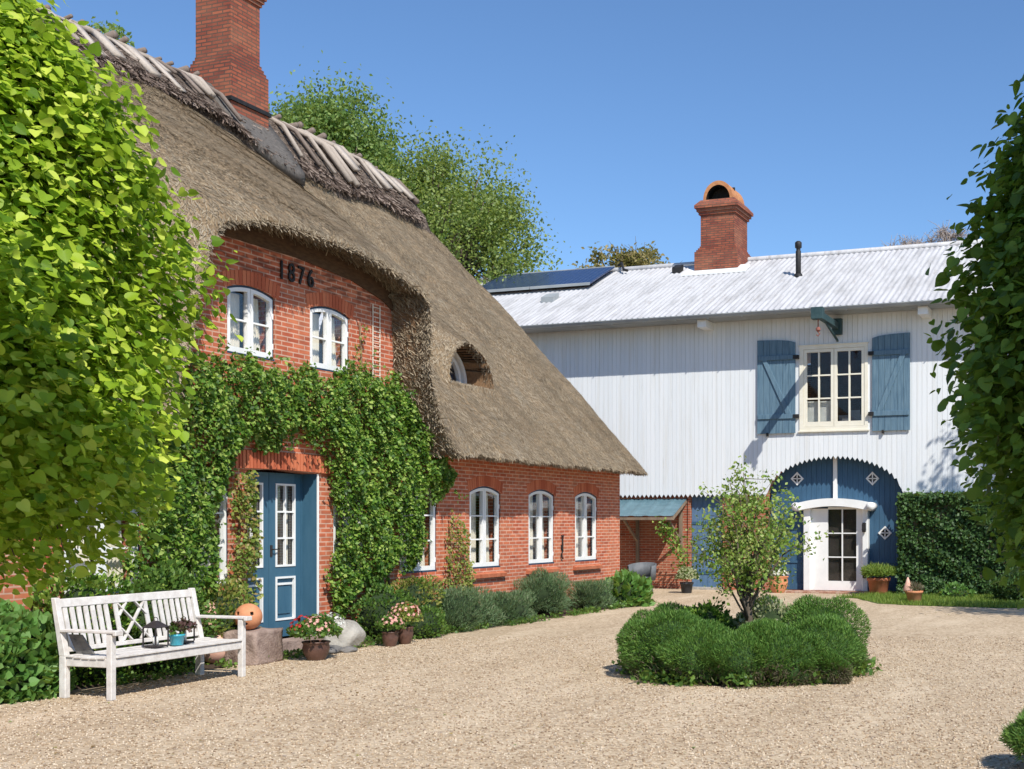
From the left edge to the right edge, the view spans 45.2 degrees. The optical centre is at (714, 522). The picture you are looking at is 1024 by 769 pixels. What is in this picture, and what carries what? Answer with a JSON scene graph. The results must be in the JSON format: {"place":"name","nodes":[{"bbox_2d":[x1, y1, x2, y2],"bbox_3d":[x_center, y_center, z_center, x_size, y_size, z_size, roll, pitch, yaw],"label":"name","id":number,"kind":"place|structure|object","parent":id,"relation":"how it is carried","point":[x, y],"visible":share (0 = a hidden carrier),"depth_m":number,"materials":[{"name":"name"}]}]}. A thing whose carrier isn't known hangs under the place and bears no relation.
{"place":"outdoors","nodes":[
{"label":"outdoors","id":0,"kind":"place"},
{"bbox_2d":[0,575,1023,768],"bbox_3d":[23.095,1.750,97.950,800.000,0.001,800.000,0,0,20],"label":"ground","id":1,"kind":"structure","parent":0,"point":[976,622],"depth_m":11.32,"materials":[{"name":"beige gravel"}]},
{"bbox_2d":[87,10,134,46],"bbox_3d":[-18.137,-6.756,36.091,2.252,17.017,2.264,0,0,36],"label":"birch tree","id":2,"kind":"object","parent":1,"relation":"on","point":[118,29],"visible":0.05,"depth_m":35.75,"materials":[{"name":"green plant"}]},
{"bbox_2d":[0,0,243,610],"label":"linden tree","id":3,"kind":"object","parent":1,"relation":"on","point":[80,355],"visible":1,"depth_m":4.07,"materials":[{"name":"green plant"}]},
{"bbox_2d":[51,588,251,700],"bbox_3d":[-5.964,1.250,12.838,0.824,1.000,2.020,0,0,17],"label":"garden bench","id":4,"kind":"object","parent":1,"relation":"on","point":[111,658],"visible":0.92,"depth_m":12.59,"materials":[{"name":"white wood"}]},
{"bbox_2d":[69,634,94,653],"bbox_3d":[-6.348,1.216,12.037,0.276,0.200,0.076,0,0,20],"label":"grey board","id":5,"kind":"object","parent":4,"relation":"on","point":[80,643],"visible":1,"depth_m":12.03,"materials":[{"name":"stone"}]},
{"bbox_2d":[141,617,169,647],"bbox_3d":[-5.944,1.157,12.759,0.196,0.319,0.196,0,0,20],"label":"lantern","id":6,"kind":"object","parent":4,"relation":"on","point":[155,625],"visible":1,"depth_m":12.72,"materials":[{"name":"metal"}]},
{"bbox_2d":[165,617,197,645],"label":"potted plant","id":7,"kind":"object","parent":4,"relation":"on","point":[181,626],"visible":1,"depth_m":12.91,"materials":[{"name":"purple plant"}]},
{"bbox_2d":[172,616,194,642],"bbox_3d":[-5.846,1.171,13.210,0.172,0.290,0.172,0,0,20],"label":"lantern","id":8,"kind":"object","parent":4,"relation":"on","point":[187,641],"visible":0.3,"depth_m":13.21,"materials":[{"name":"metal"}]},
{"bbox_2d":[223,627,283,665],"bbox_3d":[-5.781,1.550,15.053,0.491,0.469,0.640,0,0,13],"label":"stone block","id":9,"kind":"object","parent":1,"relation":"on","point":[262,644],"depth_m":14.82,"materials":[{"name":"brown stone"}]},
{"bbox_2d":[234,603,262,629],"bbox_3d":[-5.803,1.165,14.933,0.330,0.330,0.330,0,0,20],"label":"terracotta ball","id":10,"kind":"object","parent":9,"relation":"on","point":[252,610],"visible":0.84,"depth_m":14.84,"materials":[{"name":"orange ceramic"}]},
{"bbox_2d":[286,612,346,660],"bbox_3d":[-5.069,1.439,15.362,0.796,0.623,0.719,0,0,-33],"label":"flower pot","id":11,"kind":"object","parent":1,"relation":"on","point":[313,625],"visible":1,"depth_m":15.20,"materials":[{"name":"plant"}]},
{"bbox_2d":[0,0,648,669],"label":"thatched house","id":12,"kind":"structure","parent":1,"relation":"on","point":[308,226],"depth_m":19.89,"materials":[{"name":"plant"}]},
{"bbox_2d":[64,500,138,608],"bbox_3d":[-7.111,0.160,13.858,0.298,1.660,1.304,0,0,20],"label":"window","id":13,"kind":"structure","parent":12,"relation":"in","point":[115,563],"depth_m":14.12,"materials":[{"name":"white paint"}]},
{"bbox_2d":[165,472,226,586],"bbox_3d":[-6.654,0.075,15.259,0.214,1.490,1.090,0,0,20],"label":"window","id":14,"kind":"structure","parent":12,"relation":"in","point":[222,512],"depth_m":15.68,"materials":[{"name":"white paint"}]},
{"bbox_2d":[217,463,263,605],"bbox_3d":[-6.201,0.483,15.706,0.334,2.536,0.930,0,0,20],"label":"climbing vine","id":15,"kind":"object","parent":12,"relation":"attached to","point":[253,544],"visible":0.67,"depth_m":15.78,"materials":[{"name":"green plant"}]},
{"bbox_2d":[227,285,274,360],"bbox_3d":[-6.328,-2.705,16.167,0.214,0.950,0.920,0,0,20],"label":"window","id":16,"kind":"structure","parent":12,"relation":"in","point":[251,316],"depth_m":16.15,"materials":[{"name":"white paint"}]},
{"bbox_2d":[210,471,322,651],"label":"door","id":17,"kind":"structure","parent":12,"relation":"in","point":[290,591],"depth_m":17.21,"materials":[{"name":"blue paint"}]},
{"bbox_2d":[119,343,458,662],"bbox_3d":[-5.572,-0.366,17.211,0.505,4.236,7.145,0,0,20],"label":"climbing vine","id":18,"kind":"object","parent":12,"relation":"attached to","point":[199,531],"visible":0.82,"depth_m":17.21,"materials":[{"name":"green plant"}]},
{"bbox_2d":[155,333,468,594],"bbox_3d":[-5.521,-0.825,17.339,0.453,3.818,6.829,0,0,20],"label":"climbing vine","id":19,"kind":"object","parent":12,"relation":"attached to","point":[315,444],"visible":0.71,"depth_m":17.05,"materials":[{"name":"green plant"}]},
{"bbox_2d":[310,306,348,373],"bbox_3d":[-5.770,-2.705,17.725,0.214,0.950,0.920,0,0,20],"label":"window","id":20,"kind":"structure","parent":12,"relation":"in","point":[329,351],"depth_m":17.70,"materials":[{"name":"white paint"}]},
{"bbox_2d":[328,479,370,589],"bbox_3d":[-5.580,0.160,18.132,0.298,1.660,0.984,0,0,20],"label":"window","id":21,"kind":"structure","parent":12,"relation":"in","point":[335,516],"depth_m":18.10,"materials":[{"name":"white paint"}]},
{"bbox_2d":[354,323,373,427],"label":"climbing vine","id":22,"kind":"object","parent":12,"relation":"attached to","point":[360,352],"visible":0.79,"depth_m":18.29,"materials":[{"name":"green plant"}]},
{"bbox_2d":[372,304,380,381],"bbox_3d":[-5.273,-2.725,18.711,0.019,1.350,0.192,0,0,20],"label":"wire trellis","id":23,"kind":"object","parent":12,"relation":"attached to","point":[379,332],"visible":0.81,"depth_m":18.69,"materials":[{"name":"beige paint"}]},
{"bbox_2d":[396,485,444,583],"bbox_3d":[-4.959,0.160,19.864,0.298,1.660,1.304,0,0,20],"label":"window","id":24,"kind":"structure","parent":12,"relation":"in","point":[421,567],"depth_m":20.29,"materials":[{"name":"white paint"}]},
{"bbox_2d":[438,509,476,594],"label":"climbing vine","id":25,"kind":"object","parent":12,"relation":"attached to","point":[469,570],"visible":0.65,"depth_m":20.68,"materials":[{"name":"green plant"}]},
{"bbox_2d":[450,352,466,383],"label":"window","id":26,"kind":"structure","parent":12,"relation":"in","point":[457,373],"depth_m":22.71,"materials":[{"name":"white paint"}]},
{"bbox_2d":[466,486,506,578],"bbox_3d":[-4.240,0.160,21.869,0.298,1.660,1.304,0,0,20],"label":"window","id":27,"kind":"structure","parent":12,"relation":"in","point":[483,515],"depth_m":21.89,"materials":[{"name":"white paint"}]},
{"bbox_2d":[526,489,559,573],"bbox_3d":[-3.508,0.160,23.912,0.298,1.660,1.304,0,0,20],"label":"window","id":28,"kind":"structure","parent":12,"relation":"in","point":[539,546],"depth_m":23.93,"materials":[{"name":"white paint"}]},
{"bbox_2d":[573,492,602,569],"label":"window","id":29,"kind":"structure","parent":12,"relation":"in","point":[583,536],"depth_m":25.84,"materials":[{"name":"white paint"}]},
{"bbox_2d":[328,645,341,653],"bbox_3d":[-5.196,1.700,16.134,0.331,0.118,0.449,0,0,43],"label":"flat stone","id":30,"kind":"object","parent":1,"relation":"on","point":[334,649],"visible":0.39,"depth_m":16.09,"materials":[{"name":"grey stone"}]},
{"bbox_2d":[268,50,420,182],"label":"birch tree","id":31,"kind":"object","parent":1,"relation":"on","point":[338,123],"visible":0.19,"depth_m":40.75,"materials":[{"name":"green plant"}]},
{"bbox_2d":[323,619,365,647],"bbox_3d":[-5.185,1.552,16.722,0.540,0.433,0.700,0,0,20],"label":"boulder","id":32,"kind":"object","parent":1,"relation":"on","point":[353,633],"visible":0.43,"depth_m":16.55,"materials":[{"name":"stone"}]},
{"bbox_2d":[73,606,621,689],"bbox_3d":[-5.175,1.746,17.251,1.358,0.001,21.086,0,0,20],"label":"soil bed","id":33,"kind":"object","parent":1,"relation":"on","point":[206,667],"visible":0.21,"depth_m":14.50,"materials":[{"name":"brown soil"}]},
{"bbox_2d":[0,598,79,703],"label":"leafy bush","id":34,"kind":"object","parent":33,"relation":"on","point":[29,659],"visible":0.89,"depth_m":11.84,"materials":[{"name":"green plant"}]},
{"bbox_2d":[30,567,141,686],"bbox_3d":[-6.931,1.126,13.138,0.818,1.333,1.354,0,0,20],"label":"leafy bush","id":35,"kind":"object","parent":33,"relation":"on","point":[86,675],"visible":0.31,"depth_m":13.02,"materials":[{"name":"green plant"}]},
{"bbox_2d":[112,559,224,674],"bbox_3d":[-6.546,1.103,14.112,0.887,1.388,1.984,0,0,20],"label":"leafy bush","id":36,"kind":"object","parent":33,"relation":"on","point":[181,575],"visible":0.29,"depth_m":14.03,"materials":[{"name":"green plant"}]},
{"bbox_2d":[204,632,224,663],"bbox_3d":[-6.211,1.550,14.920,0.400,0.400,0.400,0,0,20],"label":"terracotta ball","id":37,"kind":"object","parent":33,"relation":"on","point":[217,656],"visible":0.34,"depth_m":14.78,"materials":[{"name":"orange ceramic"}]},
{"bbox_2d":[201,602,216,625],"bbox_3d":[-6.307,1.165,15.007,0.300,0.370,0.295,0,0,20],"label":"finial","id":38,"kind":"object","parent":37,"relation":"on","point":[208,611],"visible":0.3,"depth_m":14.91,"materials":[{"name":"ceramic"}]},
{"bbox_2d":[192,577,260,664],"bbox_3d":[-6.199,1.228,15.198,0.706,1.118,1.188,0,0,20],"label":"leafy bush","id":39,"kind":"object","parent":33,"relation":"on","point":[229,604],"visible":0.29,"depth_m":15.05,"materials":[{"name":"green plant"}]},
{"bbox_2d":[3,598,659,703],"bbox_3d":[-4.218,1.704,18.836,0.577,0.204,15.441,0,0,21],"label":"ground cover","id":40,"kind":"object","parent":33,"relation":"on","point":[125,678],"visible":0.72,"depth_m":15.62,"materials":[{"name":"green plant"}]},
{"bbox_2d":[346,581,417,639],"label":"leafy bush","id":41,"kind":"object","parent":33,"relation":"on","point":[377,606],"visible":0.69,"depth_m":17.93,"materials":[{"name":"green plant"}]},
{"bbox_2d":[380,574,445,625],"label":"leafy bush","id":42,"kind":"object","parent":33,"relation":"on","point":[421,591],"visible":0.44,"depth_m":18.77,"materials":[{"name":"green plant"}]},
{"bbox_2d":[404,603,450,639],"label":"leafy bush","id":43,"kind":"object","parent":33,"relation":"on","point":[431,625],"visible":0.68,"depth_m":18.16,"materials":[{"name":"green plant"}]},
{"bbox_2d":[428,583,505,631],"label":"lavender","id":44,"kind":"object","parent":33,"relation":"on","point":[460,607],"visible":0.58,"depth_m":19.42,"materials":[{"name":"green plant"}]},
{"bbox_2d":[471,588,538,625],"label":"lavender","id":45,"kind":"object","parent":33,"relation":"on","point":[515,608],"visible":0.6,"depth_m":20.74,"materials":[{"name":"green plant"}]},
{"bbox_2d":[512,566,571,613],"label":"lavender","id":46,"kind":"object","parent":33,"relation":"on","point":[548,589],"visible":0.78,"depth_m":22.35,"materials":[{"name":"green plant"}]},
{"bbox_2d":[565,578,615,609],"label":"lavender","id":47,"kind":"object","parent":33,"relation":"on","point":[589,593],"visible":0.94,"depth_m":24.19,"materials":[{"name":"green plant"}]},
{"bbox_2d":[599,568,655,606],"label":"leafy plant","id":48,"kind":"object","parent":33,"relation":"on","point":[631,586],"visible":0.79,"depth_m":25.11,"materials":[{"name":"green plant"}]},
{"bbox_2d":[340,646,357,652],"bbox_3d":[-4.978,1.715,16.283,0.220,0.086,0.259,0,0,20],"label":"flat stone","id":49,"kind":"object","parent":1,"relation":"on","point":[347,649],"visible":1,"depth_m":16.21,"materials":[{"name":"grey stone"}]},
{"bbox_2d":[374,615,406,646],"bbox_3d":[-4.589,1.522,17.032,0.441,0.455,0.467,0,0,20],"label":"flower pot","id":50,"kind":"object","parent":1,"relation":"on","point":[390,638],"visible":1,"depth_m":16.94,"materials":[{"name":"ceramic"}]},
{"bbox_2d":[387,601,423,643],"bbox_3d":[-4.494,1.439,17.397,0.539,0.621,0.529,0,0,-20],"label":"flower pot","id":51,"kind":"object","parent":1,"relation":"on","point":[403,611],"visible":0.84,"depth_m":17.30,"materials":[{"name":"ceramic"}]},
{"bbox_2d":[345,115,583,325],"bbox_3d":[-9.176,-5.928,40.249,9.536,15.368,8.624,0,0,-6],"label":"willow tree","id":52,"kind":"object","parent":1,"relation":"on","point":[462,223],"visible":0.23,"depth_m":39.19,"materials":[{"name":"green plant"}]},
{"bbox_2d":[9,614,1001,755],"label":"fallen leaves","id":53,"kind":"object","parent":1,"relation":"on","point":[467,711],"visible":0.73,"depth_m":10.96,"materials":[{"name":"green plant"}]},
{"bbox_2d":[571,236,681,268],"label":"copper tree","id":54,"kind":"object","parent":1,"relation":"on","point":[633,257],"visible":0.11,"depth_m":53.73,"materials":[{"name":"green plant"}]},
{"bbox_2d":[627,562,656,593],"bbox_3d":[-1.787,1.361,29.550,0.719,0.783,0.690,0,0,20],"label":"garden chair","id":55,"kind":"object","parent":1,"relation":"on","point":[647,569],"visible":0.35,"depth_m":29.81,"materials":[{"name":"grey plastic"}]},
{"bbox_2d":[319,180,995,592],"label":"barn","id":56,"kind":"structure","parent":1,"relation":"on","point":[811,380],"depth_m":31.36,"materials":[{"name":"wood"}]},
{"bbox_2d":[652,516,693,581],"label":"climbing rose","id":57,"kind":"object","parent":56,"relation":"attached to","point":[668,531],"visible":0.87,"depth_m":31.15,"materials":[{"name":"green plant"}]},
{"bbox_2d":[688,494,723,589],"bbox_3d":[-0.227,0.475,31.678,1.000,2.550,0.390,0,0,20],"label":"plank door","id":58,"kind":"structure","parent":56,"relation":"in","point":[698,503],"depth_m":31.79,"materials":[{"name":"wood"}]},
{"bbox_2d":[798,342,868,431],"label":"window","id":59,"kind":"structure","parent":56,"relation":"in","point":[839,371],"depth_m":30.59,"materials":[{"name":"beige paint"}]},
{"bbox_2d":[791,498,876,591],"bbox_3d":[3.039,0.550,30.566,2.149,2.360,0.440,0,0,20],"label":"white door","id":60,"kind":"structure","parent":56,"relation":"in","point":[845,551],"depth_m":30.70,"materials":[{"name":"paint"}]},
{"bbox_2d":[674,566,699,592],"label":"potted plant","id":61,"kind":"object","parent":1,"relation":"on","point":[683,574],"visible":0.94,"depth_m":29.86,"materials":[{"name":"green plant"}]},
{"bbox_2d":[651,678,814,686],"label":"flower bed soil","id":62,"kind":"structure","parent":1,"relation":"on","point":[720,683],"depth_m":12.98,"materials":[{"name":"brown soil"}]},
{"bbox_2d":[615,593,875,687],"bbox_3d":[0.331,1.305,14.067,3.037,0.949,3.011,0,0,20],"label":"round hedge","id":63,"kind":"object","parent":62,"relation":"on","point":[806,644],"visible":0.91,"depth_m":13.14,"materials":[{"name":"green plant"}]},
{"bbox_2d":[611,656,882,689],"bbox_3d":[0.373,1.669,14.068,3.098,0.252,2.945,0,0,-18],"label":"ground cover","id":64,"kind":"object","parent":62,"relation":"on","point":[861,669],"visible":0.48,"depth_m":12.97,"materials":[{"name":"green plant"}]},
{"bbox_2d":[666,455,833,623],"bbox_3d":[0.281,0.471,14.196,1.930,2.568,1.789,0,0,-20],"label":"fruit tree","id":65,"kind":"object","parent":62,"relation":"on","point":[743,569],"visible":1,"depth_m":14.14,"materials":[{"name":"green plant"}]},
{"bbox_2d":[729,593,805,628],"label":"pale plant","id":66,"kind":"object","parent":62,"relation":"on","point":[771,613],"visible":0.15,"depth_m":14.40,"materials":[{"name":"green plant"}]},
{"bbox_2d":[768,568,788,592],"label":"potted plant","id":67,"kind":"object","parent":1,"relation":"on","point":[773,588],"visible":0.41,"depth_m":30.00,"materials":[{"name":"orange plant"}]},
{"bbox_2d":[881,220,969,246],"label":"bare tree","id":68,"kind":"object","parent":1,"relation":"on","point":[941,235],"visible":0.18,"depth_m":59.47,"materials":[{"name":"plant"}]},
{"bbox_2d":[924,74,1023,609],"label":"linden tree","id":69,"kind":"object","parent":1,"relation":"on","point":[990,392],"visible":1,"depth_m":3.40,"materials":[{"name":"green plant"}]},
{"bbox_2d":[998,709,1023,762],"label":"potted shrub","id":70,"kind":"object","parent":1,"relation":"on","point":[1013,735],"visible":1,"depth_m":8.41,"materials":[{"name":"green plant"}]},
{"bbox_2d":[37,0,1023,277],"label":"sky","id":71,"kind":"structure","parent":0,"point":[838,124],"materials":[{"name":"blue"}]},
{"bbox_2d":[680,596,732,625],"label":"dark plant","id":72,"kind":"object","parent":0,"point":[707,611],"visible":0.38,"depth_m":14.34,"materials":[{"name":"green plant"}]},
{"bbox_2d":[760,590,868,593],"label":"paving","id":73,"kind":"structure","parent":0,"point":[821,592],"depth_m":30.03,"materials":[{"name":"beige stone"}]},
{"bbox_2d":[833,590,1023,607],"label":"lawn","id":74,"kind":"structure","parent":0,"point":[925,605],"depth_m":25.72,"materials":[{"name":"plant"}]},
{"bbox_2d":[860,562,899,592],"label":"potted plant","id":75,"kind":"object","parent":74,"relation":"on","point":[879,584],"visible":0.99,"depth_m":29.00,"materials":[{"name":"green plant"}]},
{"bbox_2d":[903,581,924,601],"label":"potted plant","id":76,"kind":"object","parent":74,"relation":"on","point":[916,594],"visible":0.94,"depth_m":26.14,"materials":[{"name":"ceramic"}]},
{"bbox_2d":[903,577,912,590],"bbox_3d":[4.227,1.335,26.263,0.220,0.310,0.214,0,0,20],"label":"clay cone","id":77,"kind":"object","parent":76,"relation":"on","point":[905,588],"visible":1,"depth_m":26.21,"materials":[{"name":"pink ceramic"}]},
{"bbox_2d":[939,581,976,597],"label":"leafy plant","id":78,"kind":"object","parent":74,"relation":"on","point":[964,591],"visible":0.78,"depth_m":27.60,"materials":[{"name":"green plant"}]},
{"bbox_2d":[895,488,1023,595],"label":"ivy hedge","id":79,"kind":"object","parent":74,"relation":"on","point":[943,540],"visible":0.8,"depth_m":28.63,"materials":[{"name":"green plant"}]},
{"bbox_2d":[987,566,1023,601],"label":"shrub","id":80,"kind":"object","parent":74,"relation":"on","point":[1010,590],"visible":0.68,"depth_m":26.41,"materials":[{"name":"green plant"}]}
]}

